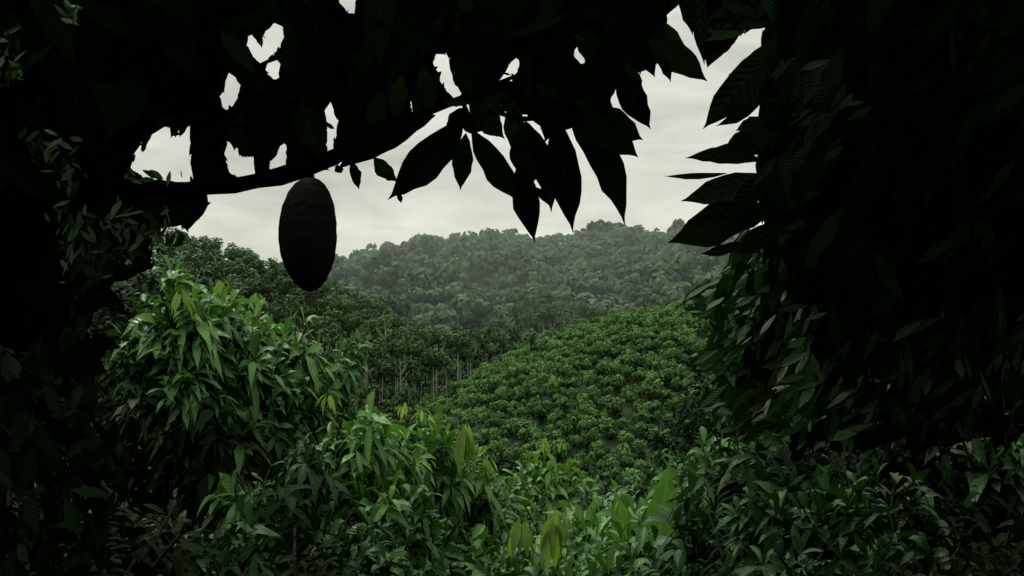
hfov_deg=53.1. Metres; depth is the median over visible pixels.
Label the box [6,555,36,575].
cacao tree
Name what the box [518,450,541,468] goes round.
cacao bush
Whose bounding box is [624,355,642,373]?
cacao bush
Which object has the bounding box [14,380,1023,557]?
ground
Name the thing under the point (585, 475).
cacao tree
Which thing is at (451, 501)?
cacao tree
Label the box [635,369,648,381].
cacao bush
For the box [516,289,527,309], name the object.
timber tree
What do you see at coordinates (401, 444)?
cacao tree
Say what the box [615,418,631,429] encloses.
cacao bush
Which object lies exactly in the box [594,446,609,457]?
cacao bush
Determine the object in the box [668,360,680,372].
cacao bush
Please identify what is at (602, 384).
cacao bush
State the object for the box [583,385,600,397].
cacao bush
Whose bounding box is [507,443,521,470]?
cacao bush
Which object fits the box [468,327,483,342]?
timber tree
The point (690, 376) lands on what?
cacao bush
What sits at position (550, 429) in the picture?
cacao bush
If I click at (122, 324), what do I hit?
cacao tree
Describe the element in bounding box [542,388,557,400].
cacao bush
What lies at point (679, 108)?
sky
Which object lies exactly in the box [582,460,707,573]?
banana plant
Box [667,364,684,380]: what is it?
cacao bush
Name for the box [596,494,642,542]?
cacao tree
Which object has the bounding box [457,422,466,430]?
cacao bush
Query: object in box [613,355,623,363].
cacao bush
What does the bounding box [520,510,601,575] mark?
cacao tree
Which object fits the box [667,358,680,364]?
cacao bush
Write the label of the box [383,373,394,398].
timber tree
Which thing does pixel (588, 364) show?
cacao bush
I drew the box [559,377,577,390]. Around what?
cacao bush
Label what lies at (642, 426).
cacao bush
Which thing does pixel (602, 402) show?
cacao bush
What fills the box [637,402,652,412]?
cacao bush
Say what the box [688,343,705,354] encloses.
cacao bush
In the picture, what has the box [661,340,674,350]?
cacao bush
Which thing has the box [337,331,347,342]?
timber tree
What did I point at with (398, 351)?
timber tree
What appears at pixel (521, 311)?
timber tree
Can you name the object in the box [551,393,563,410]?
cacao bush
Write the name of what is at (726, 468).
cacao tree
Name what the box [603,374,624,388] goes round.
cacao bush
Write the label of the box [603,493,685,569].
cacao tree
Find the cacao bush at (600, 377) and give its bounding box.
[596,375,604,387]
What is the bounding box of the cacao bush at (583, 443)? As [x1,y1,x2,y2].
[572,430,590,452]
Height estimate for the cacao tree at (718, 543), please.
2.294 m
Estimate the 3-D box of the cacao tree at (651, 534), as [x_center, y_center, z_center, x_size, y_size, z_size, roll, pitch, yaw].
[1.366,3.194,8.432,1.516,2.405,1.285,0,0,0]
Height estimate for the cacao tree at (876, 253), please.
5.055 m
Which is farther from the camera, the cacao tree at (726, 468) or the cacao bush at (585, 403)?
the cacao bush at (585, 403)
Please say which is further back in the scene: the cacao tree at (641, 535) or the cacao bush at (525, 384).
the cacao bush at (525, 384)
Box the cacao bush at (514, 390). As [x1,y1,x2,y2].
[509,386,528,395]
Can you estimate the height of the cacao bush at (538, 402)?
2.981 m
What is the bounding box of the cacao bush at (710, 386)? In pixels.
[698,379,712,391]
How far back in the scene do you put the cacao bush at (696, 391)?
144.40 m
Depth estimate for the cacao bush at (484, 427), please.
162.33 m
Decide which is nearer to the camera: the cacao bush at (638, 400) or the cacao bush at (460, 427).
the cacao bush at (638, 400)
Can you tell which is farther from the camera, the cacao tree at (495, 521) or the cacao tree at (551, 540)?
the cacao tree at (495, 521)
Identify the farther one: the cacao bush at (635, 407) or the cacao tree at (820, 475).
the cacao bush at (635, 407)
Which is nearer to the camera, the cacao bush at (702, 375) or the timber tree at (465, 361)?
the cacao bush at (702, 375)
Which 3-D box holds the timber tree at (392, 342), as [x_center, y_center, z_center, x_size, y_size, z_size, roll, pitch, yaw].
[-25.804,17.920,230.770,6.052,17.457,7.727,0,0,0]
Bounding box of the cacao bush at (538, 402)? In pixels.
[527,399,542,417]
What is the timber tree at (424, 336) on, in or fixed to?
on the ground
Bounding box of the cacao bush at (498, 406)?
[490,401,506,413]
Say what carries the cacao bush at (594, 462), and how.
on the hill at (627, 412)
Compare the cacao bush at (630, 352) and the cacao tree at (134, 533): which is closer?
the cacao tree at (134, 533)
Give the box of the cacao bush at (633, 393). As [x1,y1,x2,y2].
[624,387,641,402]
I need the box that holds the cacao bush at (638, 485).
[621,475,647,497]
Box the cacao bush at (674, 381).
[669,376,680,390]
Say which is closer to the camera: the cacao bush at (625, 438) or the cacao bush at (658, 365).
the cacao bush at (625, 438)
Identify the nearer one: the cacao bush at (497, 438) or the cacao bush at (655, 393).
the cacao bush at (655, 393)
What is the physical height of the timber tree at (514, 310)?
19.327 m
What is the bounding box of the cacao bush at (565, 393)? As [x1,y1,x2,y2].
[560,390,571,398]
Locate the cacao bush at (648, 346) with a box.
[643,341,654,354]
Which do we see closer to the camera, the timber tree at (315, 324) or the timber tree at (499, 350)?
the timber tree at (315, 324)
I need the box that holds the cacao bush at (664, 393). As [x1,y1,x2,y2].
[657,390,671,401]
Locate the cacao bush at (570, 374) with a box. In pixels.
[567,370,580,377]
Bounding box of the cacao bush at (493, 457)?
[485,451,508,473]
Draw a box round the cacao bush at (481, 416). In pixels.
[470,409,490,424]
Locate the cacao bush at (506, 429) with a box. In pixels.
[500,424,514,435]
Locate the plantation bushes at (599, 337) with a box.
[411,298,804,482]
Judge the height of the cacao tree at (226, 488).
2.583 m
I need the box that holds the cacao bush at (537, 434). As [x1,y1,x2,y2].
[531,430,549,450]
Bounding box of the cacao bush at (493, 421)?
[489,417,501,427]
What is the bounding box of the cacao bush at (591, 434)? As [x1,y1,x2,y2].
[586,427,600,448]
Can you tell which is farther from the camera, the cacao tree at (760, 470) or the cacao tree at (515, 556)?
the cacao tree at (515, 556)
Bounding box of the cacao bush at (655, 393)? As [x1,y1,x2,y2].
[640,379,664,399]
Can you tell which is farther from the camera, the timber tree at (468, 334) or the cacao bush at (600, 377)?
the timber tree at (468, 334)
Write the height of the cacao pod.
0.327 m
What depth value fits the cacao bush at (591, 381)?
161.28 m
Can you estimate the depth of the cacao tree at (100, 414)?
10.19 m
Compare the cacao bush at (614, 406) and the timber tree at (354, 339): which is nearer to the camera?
the cacao bush at (614, 406)
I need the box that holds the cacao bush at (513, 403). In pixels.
[509,400,522,412]
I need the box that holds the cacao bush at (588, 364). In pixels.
[582,359,592,369]
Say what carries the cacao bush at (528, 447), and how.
on the hill at (627, 412)
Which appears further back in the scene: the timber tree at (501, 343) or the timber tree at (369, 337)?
the timber tree at (501, 343)
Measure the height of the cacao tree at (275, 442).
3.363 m
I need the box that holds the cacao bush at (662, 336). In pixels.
[657,331,674,343]
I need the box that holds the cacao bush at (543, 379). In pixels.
[536,371,557,386]
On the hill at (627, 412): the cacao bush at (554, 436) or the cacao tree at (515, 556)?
the cacao bush at (554, 436)
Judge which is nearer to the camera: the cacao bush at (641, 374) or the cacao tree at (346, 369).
the cacao tree at (346, 369)
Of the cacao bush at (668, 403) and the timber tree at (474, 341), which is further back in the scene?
the timber tree at (474, 341)
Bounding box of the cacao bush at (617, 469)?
[611,467,621,482]
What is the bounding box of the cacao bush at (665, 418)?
[659,414,678,427]
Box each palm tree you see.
[520,332,541,351]
[541,328,560,337]
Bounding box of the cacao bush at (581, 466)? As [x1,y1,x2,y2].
[573,456,589,471]
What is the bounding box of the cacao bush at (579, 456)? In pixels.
[574,451,586,463]
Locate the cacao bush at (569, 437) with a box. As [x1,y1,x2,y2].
[566,435,579,447]
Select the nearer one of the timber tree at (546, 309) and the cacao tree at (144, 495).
the cacao tree at (144, 495)
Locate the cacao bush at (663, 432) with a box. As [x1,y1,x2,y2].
[657,429,671,440]
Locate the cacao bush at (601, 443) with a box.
[588,440,605,454]
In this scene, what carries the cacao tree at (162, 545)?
on the ground
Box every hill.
[100,260,425,388]
[318,240,724,347]
[445,324,986,498]
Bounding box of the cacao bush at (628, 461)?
[619,454,635,468]
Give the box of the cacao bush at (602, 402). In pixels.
[594,395,614,410]
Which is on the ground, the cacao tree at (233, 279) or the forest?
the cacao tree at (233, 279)
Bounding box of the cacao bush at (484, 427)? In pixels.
[478,422,489,435]
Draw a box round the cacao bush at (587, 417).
[581,414,598,425]
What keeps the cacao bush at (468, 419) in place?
on the hill at (627, 412)
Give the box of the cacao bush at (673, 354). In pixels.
[665,348,680,366]
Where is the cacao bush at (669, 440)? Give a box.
[663,434,676,447]
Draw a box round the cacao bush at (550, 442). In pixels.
[536,439,562,462]
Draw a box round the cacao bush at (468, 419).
[465,414,475,426]
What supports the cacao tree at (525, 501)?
on the ground
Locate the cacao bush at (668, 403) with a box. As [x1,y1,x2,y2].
[663,397,678,412]
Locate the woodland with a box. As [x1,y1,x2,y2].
[113,227,553,361]
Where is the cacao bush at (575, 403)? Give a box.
[566,393,593,410]
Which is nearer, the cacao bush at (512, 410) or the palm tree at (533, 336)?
the cacao bush at (512, 410)
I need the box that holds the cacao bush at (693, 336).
[680,335,696,347]
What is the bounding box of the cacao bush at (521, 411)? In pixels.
[513,406,528,420]
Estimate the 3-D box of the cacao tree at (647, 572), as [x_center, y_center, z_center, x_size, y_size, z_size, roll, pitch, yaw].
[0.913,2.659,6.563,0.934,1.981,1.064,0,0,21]
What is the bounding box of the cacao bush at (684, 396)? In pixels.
[676,389,695,408]
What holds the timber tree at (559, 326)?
on the ground
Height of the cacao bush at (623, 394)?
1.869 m
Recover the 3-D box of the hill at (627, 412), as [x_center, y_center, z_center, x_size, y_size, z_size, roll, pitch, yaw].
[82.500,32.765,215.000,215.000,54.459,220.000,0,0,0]
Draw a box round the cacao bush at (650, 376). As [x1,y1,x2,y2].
[641,370,664,396]
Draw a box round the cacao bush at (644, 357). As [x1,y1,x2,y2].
[641,354,650,363]
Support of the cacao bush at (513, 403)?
on the hill at (627, 412)
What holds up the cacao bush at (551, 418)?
on the hill at (627, 412)
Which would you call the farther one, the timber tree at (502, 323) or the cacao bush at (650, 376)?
the timber tree at (502, 323)
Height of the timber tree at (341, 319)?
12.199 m
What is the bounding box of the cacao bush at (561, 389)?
[558,387,565,394]
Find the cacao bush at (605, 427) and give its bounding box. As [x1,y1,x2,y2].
[598,418,619,439]
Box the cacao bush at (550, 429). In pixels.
[540,423,555,433]
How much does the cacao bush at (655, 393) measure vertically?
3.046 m
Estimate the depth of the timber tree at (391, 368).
210.32 m
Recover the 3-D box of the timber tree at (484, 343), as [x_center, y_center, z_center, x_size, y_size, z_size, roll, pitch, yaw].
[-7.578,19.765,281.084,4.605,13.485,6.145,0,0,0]
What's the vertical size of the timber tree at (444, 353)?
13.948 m
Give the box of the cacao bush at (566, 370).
[558,365,573,379]
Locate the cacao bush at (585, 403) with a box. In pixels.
[574,399,593,415]
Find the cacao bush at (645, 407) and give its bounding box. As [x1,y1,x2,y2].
[634,401,656,418]
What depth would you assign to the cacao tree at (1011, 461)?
6.21 m
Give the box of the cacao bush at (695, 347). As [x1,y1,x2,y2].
[689,342,703,355]
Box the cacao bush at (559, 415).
[554,409,565,420]
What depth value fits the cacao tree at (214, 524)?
9.12 m
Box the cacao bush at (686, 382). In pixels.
[681,378,697,390]
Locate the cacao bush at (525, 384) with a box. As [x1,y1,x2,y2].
[522,378,540,392]
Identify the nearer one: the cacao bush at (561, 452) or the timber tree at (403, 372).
the cacao bush at (561, 452)
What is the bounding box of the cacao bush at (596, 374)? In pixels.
[595,364,604,377]
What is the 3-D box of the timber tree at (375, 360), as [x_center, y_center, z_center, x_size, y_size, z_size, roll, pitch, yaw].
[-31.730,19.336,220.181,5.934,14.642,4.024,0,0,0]
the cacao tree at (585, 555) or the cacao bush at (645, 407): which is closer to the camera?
the cacao tree at (585, 555)
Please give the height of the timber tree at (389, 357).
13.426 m
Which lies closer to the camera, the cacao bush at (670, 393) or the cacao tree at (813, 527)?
the cacao tree at (813, 527)
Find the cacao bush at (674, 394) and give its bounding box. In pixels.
[672,392,683,402]
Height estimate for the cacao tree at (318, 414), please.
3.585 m
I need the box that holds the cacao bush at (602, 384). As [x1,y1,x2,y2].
[599,380,609,389]
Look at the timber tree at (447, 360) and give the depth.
215.88 m
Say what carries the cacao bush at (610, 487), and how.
on the ground
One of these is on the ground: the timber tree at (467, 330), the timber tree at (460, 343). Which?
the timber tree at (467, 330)
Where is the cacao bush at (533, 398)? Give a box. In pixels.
[529,395,539,402]
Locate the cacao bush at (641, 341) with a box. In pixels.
[635,338,647,352]
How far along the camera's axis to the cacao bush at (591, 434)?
141.40 m
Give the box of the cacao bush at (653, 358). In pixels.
[643,350,663,370]
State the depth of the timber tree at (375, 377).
219.32 m
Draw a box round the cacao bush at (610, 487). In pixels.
[607,483,633,494]
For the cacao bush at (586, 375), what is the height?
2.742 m
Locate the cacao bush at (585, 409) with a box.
[578,403,596,422]
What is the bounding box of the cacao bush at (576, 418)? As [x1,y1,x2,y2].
[569,410,587,428]
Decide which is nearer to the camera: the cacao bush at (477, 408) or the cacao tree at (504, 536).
the cacao tree at (504, 536)
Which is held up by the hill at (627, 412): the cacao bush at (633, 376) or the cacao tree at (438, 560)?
the cacao bush at (633, 376)
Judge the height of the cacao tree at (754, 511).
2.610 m
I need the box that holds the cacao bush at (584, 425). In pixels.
[576,420,593,436]
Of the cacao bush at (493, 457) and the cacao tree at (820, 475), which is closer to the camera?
the cacao tree at (820, 475)
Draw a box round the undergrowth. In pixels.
[170,261,638,536]
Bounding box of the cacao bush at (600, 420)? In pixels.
[595,417,615,433]
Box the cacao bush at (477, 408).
[472,406,484,413]
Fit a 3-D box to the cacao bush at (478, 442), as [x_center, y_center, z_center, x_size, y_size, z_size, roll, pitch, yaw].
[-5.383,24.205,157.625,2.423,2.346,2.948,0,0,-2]
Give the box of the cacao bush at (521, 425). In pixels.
[515,419,537,441]
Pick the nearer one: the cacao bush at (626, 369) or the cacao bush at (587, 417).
the cacao bush at (587, 417)
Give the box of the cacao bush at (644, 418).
[631,410,654,424]
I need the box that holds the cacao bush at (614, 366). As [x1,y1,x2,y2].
[604,360,621,377]
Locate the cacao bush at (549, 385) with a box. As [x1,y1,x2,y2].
[542,379,559,396]
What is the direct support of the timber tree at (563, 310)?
on the hill at (488, 287)
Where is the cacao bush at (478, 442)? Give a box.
[474,437,483,446]
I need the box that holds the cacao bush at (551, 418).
[546,413,560,428]
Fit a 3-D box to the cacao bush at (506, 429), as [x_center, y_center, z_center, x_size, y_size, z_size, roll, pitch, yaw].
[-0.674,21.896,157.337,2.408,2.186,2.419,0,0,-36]
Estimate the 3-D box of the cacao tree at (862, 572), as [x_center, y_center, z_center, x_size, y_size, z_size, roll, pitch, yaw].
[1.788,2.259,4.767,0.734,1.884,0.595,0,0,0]
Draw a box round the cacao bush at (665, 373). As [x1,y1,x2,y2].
[656,368,672,385]
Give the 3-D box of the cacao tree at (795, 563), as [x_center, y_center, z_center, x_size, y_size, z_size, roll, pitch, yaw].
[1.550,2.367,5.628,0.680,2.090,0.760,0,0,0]
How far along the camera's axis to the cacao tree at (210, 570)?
4.98 m
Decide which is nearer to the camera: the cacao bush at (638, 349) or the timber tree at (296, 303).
the cacao bush at (638, 349)
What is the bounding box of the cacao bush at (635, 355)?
[621,353,641,365]
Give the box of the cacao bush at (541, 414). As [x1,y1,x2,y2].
[532,405,550,423]
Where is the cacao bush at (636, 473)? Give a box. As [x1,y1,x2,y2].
[620,468,645,484]
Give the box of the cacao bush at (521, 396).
[513,387,527,402]
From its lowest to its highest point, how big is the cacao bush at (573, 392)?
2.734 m
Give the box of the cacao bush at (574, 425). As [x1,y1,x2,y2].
[567,420,582,433]
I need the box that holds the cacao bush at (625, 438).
[616,431,636,452]
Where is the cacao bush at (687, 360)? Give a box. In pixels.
[680,352,697,367]
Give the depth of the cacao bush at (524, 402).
166.58 m
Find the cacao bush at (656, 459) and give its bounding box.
[650,451,661,465]
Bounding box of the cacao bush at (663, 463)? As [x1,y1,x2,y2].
[660,449,678,470]
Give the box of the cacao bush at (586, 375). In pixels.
[574,370,598,385]
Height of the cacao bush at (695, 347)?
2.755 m
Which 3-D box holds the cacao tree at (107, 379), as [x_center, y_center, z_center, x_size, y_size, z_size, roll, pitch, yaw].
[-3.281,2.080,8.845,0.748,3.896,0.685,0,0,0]
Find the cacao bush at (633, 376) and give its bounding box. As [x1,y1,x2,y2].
[631,372,639,382]
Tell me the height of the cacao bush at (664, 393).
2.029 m
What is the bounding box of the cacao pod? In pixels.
[278,162,336,291]
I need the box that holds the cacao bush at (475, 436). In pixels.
[472,433,481,441]
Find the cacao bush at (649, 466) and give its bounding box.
[634,459,654,477]
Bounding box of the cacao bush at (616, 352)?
[608,344,625,358]
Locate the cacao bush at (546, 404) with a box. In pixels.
[541,400,551,407]
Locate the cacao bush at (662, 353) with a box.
[659,348,670,361]
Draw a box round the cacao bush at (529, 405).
[525,401,533,410]
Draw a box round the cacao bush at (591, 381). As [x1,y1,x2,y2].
[582,373,597,390]
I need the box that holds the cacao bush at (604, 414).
[599,411,609,418]
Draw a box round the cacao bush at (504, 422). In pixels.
[498,419,512,426]
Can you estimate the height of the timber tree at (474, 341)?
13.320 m
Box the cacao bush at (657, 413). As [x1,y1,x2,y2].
[650,410,661,419]
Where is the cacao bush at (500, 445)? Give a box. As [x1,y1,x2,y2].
[487,438,509,453]
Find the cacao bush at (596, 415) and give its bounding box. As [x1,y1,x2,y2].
[585,408,600,418]
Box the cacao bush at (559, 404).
[554,401,565,411]
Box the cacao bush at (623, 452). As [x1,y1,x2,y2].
[606,443,636,463]
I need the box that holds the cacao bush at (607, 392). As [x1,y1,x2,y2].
[600,386,613,397]
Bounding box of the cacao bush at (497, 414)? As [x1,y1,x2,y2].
[489,411,504,424]
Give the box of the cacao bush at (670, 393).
[663,389,673,398]
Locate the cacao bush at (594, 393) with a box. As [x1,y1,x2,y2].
[583,387,600,403]
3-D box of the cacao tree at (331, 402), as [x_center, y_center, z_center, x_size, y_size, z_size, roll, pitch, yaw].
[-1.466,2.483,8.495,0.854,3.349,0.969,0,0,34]
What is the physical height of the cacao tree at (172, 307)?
4.240 m
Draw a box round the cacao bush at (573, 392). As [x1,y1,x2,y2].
[567,387,580,401]
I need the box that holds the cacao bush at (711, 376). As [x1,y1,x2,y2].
[703,374,716,383]
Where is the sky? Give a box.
[131,0,764,267]
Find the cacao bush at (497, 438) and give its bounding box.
[494,435,501,441]
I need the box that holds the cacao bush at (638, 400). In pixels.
[631,396,644,404]
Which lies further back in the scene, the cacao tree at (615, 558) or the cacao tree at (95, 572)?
the cacao tree at (615, 558)
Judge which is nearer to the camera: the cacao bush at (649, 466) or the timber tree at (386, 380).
the cacao bush at (649, 466)
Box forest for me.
[166,219,759,337]
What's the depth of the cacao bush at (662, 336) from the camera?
172.15 m
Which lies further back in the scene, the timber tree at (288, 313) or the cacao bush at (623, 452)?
the timber tree at (288, 313)
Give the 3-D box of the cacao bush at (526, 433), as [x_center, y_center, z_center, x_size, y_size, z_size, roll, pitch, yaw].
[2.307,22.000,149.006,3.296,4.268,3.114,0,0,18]
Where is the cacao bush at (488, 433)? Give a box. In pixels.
[481,426,500,445]
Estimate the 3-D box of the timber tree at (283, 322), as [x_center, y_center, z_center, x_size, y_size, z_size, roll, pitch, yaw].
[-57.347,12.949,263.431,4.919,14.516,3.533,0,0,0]
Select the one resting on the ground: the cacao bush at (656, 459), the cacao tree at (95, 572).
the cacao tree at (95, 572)
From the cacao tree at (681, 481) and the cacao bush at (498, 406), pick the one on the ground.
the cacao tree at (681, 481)
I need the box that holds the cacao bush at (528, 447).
[521,440,540,459]
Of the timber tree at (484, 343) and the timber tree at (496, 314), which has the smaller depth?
the timber tree at (484, 343)
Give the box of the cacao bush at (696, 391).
[688,383,705,398]
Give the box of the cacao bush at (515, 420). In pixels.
[507,418,525,437]
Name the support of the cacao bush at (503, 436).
on the hill at (627, 412)
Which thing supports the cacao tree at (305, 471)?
on the ground
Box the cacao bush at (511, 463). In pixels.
[507,459,519,470]
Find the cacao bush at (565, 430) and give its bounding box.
[555,420,573,436]
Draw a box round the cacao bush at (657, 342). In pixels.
[652,339,663,348]
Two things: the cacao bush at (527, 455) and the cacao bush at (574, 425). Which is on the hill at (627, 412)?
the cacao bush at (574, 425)
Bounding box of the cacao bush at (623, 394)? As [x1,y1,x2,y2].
[619,387,630,398]
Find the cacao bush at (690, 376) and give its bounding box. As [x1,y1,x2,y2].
[684,371,696,379]
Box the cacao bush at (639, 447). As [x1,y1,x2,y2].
[632,439,647,459]
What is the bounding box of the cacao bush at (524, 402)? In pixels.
[521,399,527,406]
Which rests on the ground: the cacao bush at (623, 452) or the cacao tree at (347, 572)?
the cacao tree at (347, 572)
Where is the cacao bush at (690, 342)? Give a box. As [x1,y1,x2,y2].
[678,335,697,353]
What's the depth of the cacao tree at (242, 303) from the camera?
23.70 m
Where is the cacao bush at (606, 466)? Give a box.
[596,457,618,476]
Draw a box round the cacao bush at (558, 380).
[547,376,564,391]
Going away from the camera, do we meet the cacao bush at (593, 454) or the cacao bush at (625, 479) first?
the cacao bush at (625, 479)
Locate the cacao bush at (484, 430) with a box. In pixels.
[477,427,492,441]
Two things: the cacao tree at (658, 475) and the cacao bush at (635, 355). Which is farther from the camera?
the cacao bush at (635, 355)
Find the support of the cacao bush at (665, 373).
on the hill at (627, 412)
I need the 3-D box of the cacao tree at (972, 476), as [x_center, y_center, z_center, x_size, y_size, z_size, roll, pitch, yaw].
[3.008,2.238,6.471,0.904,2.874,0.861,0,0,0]
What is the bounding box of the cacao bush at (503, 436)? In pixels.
[496,430,508,437]
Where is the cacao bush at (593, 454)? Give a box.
[586,444,609,468]
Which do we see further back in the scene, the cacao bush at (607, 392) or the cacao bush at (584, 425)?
the cacao bush at (607, 392)
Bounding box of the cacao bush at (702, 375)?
[696,372,709,381]
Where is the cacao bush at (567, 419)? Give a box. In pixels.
[562,413,578,422]
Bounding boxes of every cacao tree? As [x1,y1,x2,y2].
[0,0,707,575]
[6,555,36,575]
[7,469,172,575]
[11,390,102,505]
[32,502,180,575]
[37,378,220,555]
[39,298,149,540]
[39,316,132,526]
[46,544,135,575]
[90,246,200,497]
[90,262,208,479]
[94,351,147,485]
[97,388,147,424]
[98,305,144,469]
[99,370,219,505]
[108,329,169,515]
[109,292,195,497]
[114,250,240,501]
[121,254,232,537]
[121,508,206,575]
[124,499,258,575]
[133,247,223,526]
[143,332,253,538]
[144,385,273,545]
[145,391,220,533]
[157,556,248,575]
[168,299,250,533]
[169,404,279,525]
[180,498,284,575]
[196,459,282,539]
[202,414,341,575]
[206,278,271,517]
[207,301,272,528]
[210,334,297,422]
[224,484,359,575]
[228,293,303,389]
[233,507,351,575]
[234,361,308,444]
[249,385,319,486]
[253,306,331,399]
[258,335,342,434]
[270,431,352,545]
[281,550,352,575]
[291,392,387,549]
[292,508,379,575]
[294,379,340,442]
[304,338,345,431]
[309,503,429,570]
[310,455,422,566]
[311,395,345,432]
[314,390,411,510]
[320,329,373,420]
[328,553,415,575]
[336,402,351,434]
[342,470,452,570]
[355,530,446,575]
[367,402,433,515]
[387,498,501,575]
[401,403,466,506]
[401,549,463,575]
[416,544,510,575]
[426,424,509,539]
[426,446,492,556]
[451,478,538,550]
[456,532,530,569]
[457,455,524,554]
[459,517,553,575]
[466,546,525,575]
[487,532,561,560]
[491,468,543,540]
[492,543,536,567]
[502,440,573,515]
[513,495,589,560]
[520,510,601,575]
[529,498,605,575]
[533,442,601,536]
[543,473,613,512]
[549,545,650,573]
[560,540,627,575]
[573,474,635,531]
[578,501,673,575]
[585,498,611,535]
[585,520,673,575]
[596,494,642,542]
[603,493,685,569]
[609,484,639,508]
[622,556,669,575]
[623,521,696,575]
[639,470,752,575]
[646,452,697,500]
[647,375,855,468]
[651,549,743,575]
[667,0,1023,461]
[668,426,768,530]
[671,433,740,523]
[673,452,727,558]
[679,541,762,575]
[683,513,731,574]
[687,444,873,571]
[704,431,786,522]
[710,428,935,533]
[711,466,813,575]
[739,526,848,575]
[753,477,885,575]
[769,524,851,575]
[778,424,981,500]
[789,440,936,544]
[799,454,890,538]
[821,456,953,570]
[823,507,925,575]
[849,562,899,575]
[852,504,1012,575]
[863,437,1023,575]
[885,515,984,575]
[921,432,1023,553]
[922,494,1023,575]
[934,561,1016,575]
[938,413,1023,535]
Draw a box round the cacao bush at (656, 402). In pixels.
[651,399,662,411]
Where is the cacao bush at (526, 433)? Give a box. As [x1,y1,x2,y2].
[517,424,539,446]
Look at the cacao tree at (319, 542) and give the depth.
6.09 m
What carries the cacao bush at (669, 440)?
on the hill at (627, 412)
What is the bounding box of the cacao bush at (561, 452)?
[550,439,571,461]
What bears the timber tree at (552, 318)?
on the ground
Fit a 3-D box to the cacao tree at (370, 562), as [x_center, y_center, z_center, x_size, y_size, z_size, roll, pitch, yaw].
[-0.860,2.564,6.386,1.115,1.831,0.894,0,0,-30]
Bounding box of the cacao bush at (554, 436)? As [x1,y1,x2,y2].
[546,430,563,441]
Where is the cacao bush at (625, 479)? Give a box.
[620,467,636,486]
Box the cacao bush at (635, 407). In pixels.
[632,403,639,412]
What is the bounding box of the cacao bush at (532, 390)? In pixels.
[526,386,541,400]
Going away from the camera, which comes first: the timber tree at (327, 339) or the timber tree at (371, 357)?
the timber tree at (371, 357)
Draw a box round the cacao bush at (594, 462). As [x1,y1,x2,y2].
[591,459,600,468]
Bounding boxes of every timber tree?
[249,301,271,321]
[264,301,276,313]
[273,306,289,320]
[274,309,285,322]
[280,299,303,319]
[281,311,298,333]
[285,295,300,320]
[307,316,323,339]
[313,327,344,348]
[319,316,342,339]
[320,333,334,352]
[332,315,345,333]
[336,340,350,353]
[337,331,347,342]
[345,314,356,340]
[347,334,363,347]
[349,337,383,404]
[352,344,377,390]
[355,326,371,335]
[355,364,376,416]
[357,332,385,388]
[369,370,387,402]
[374,358,387,404]
[376,324,390,365]
[379,355,408,396]
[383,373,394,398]
[385,329,410,360]
[385,354,401,389]
[386,336,407,394]
[387,355,413,388]
[395,327,416,388]
[395,364,409,407]
[396,358,405,396]
[396,365,415,403]
[401,355,422,398]
[403,337,427,389]
[403,367,427,390]
[408,330,422,360]
[410,388,419,406]
[414,329,434,390]
[418,346,447,400]
[419,365,425,399]
[426,370,435,392]
[427,327,444,348]
[427,346,450,392]
[429,344,443,392]
[441,356,452,392]
[443,331,470,382]
[443,368,454,379]
[452,352,466,378]
[453,336,468,381]
[460,328,475,372]
[461,329,471,374]
[463,341,480,371]
[463,344,475,371]
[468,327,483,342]
[468,338,479,371]
[468,360,479,370]
[472,345,484,360]
[478,336,491,363]
[480,325,502,345]
[482,317,499,331]
[482,343,499,360]
[484,300,494,316]
[490,309,502,319]
[494,327,507,354]
[494,343,505,356]
[496,319,513,330]
[505,344,515,354]
[508,305,524,319]
[508,321,525,346]
[509,300,524,318]
[515,313,537,333]
[515,338,529,349]
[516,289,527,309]
[520,313,529,330]
[521,294,530,310]
[531,298,556,331]
[532,299,549,319]
[539,290,557,305]
[542,305,558,330]
[542,322,553,331]
[546,316,562,328]
[553,314,566,330]
[556,301,569,317]
[563,310,584,326]
[569,300,579,314]
[579,302,590,321]
[586,305,607,319]
[598,305,611,316]
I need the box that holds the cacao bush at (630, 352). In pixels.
[620,349,634,358]
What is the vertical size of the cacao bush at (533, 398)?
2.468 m
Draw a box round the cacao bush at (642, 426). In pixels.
[634,421,651,439]
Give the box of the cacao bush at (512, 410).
[506,407,515,419]
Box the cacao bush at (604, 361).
[597,357,613,376]
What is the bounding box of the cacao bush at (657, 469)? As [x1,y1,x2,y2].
[650,467,665,484]
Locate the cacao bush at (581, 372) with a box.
[579,370,589,377]
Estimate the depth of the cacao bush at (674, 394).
148.30 m
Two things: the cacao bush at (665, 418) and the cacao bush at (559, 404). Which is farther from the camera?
the cacao bush at (559, 404)
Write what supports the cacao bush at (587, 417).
on the hill at (627, 412)
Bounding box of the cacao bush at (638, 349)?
[631,344,644,355]
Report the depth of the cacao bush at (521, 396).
168.38 m
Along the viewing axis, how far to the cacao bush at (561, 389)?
164.09 m
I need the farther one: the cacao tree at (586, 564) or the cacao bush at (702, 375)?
the cacao bush at (702, 375)
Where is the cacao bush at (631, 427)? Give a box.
[628,424,636,433]
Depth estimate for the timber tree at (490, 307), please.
419.48 m
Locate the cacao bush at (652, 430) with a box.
[640,425,663,444]
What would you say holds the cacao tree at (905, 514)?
on the ground
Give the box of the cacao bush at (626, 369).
[620,364,634,383]
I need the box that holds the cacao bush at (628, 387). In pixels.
[624,382,641,395]
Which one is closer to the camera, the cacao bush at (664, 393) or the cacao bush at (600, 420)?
the cacao bush at (600, 420)
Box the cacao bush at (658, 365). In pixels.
[651,358,669,380]
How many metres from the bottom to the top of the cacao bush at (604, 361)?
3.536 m
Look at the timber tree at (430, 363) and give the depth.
215.03 m
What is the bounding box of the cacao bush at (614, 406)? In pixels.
[603,397,625,416]
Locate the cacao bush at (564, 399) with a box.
[559,396,573,412]
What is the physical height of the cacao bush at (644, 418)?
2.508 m

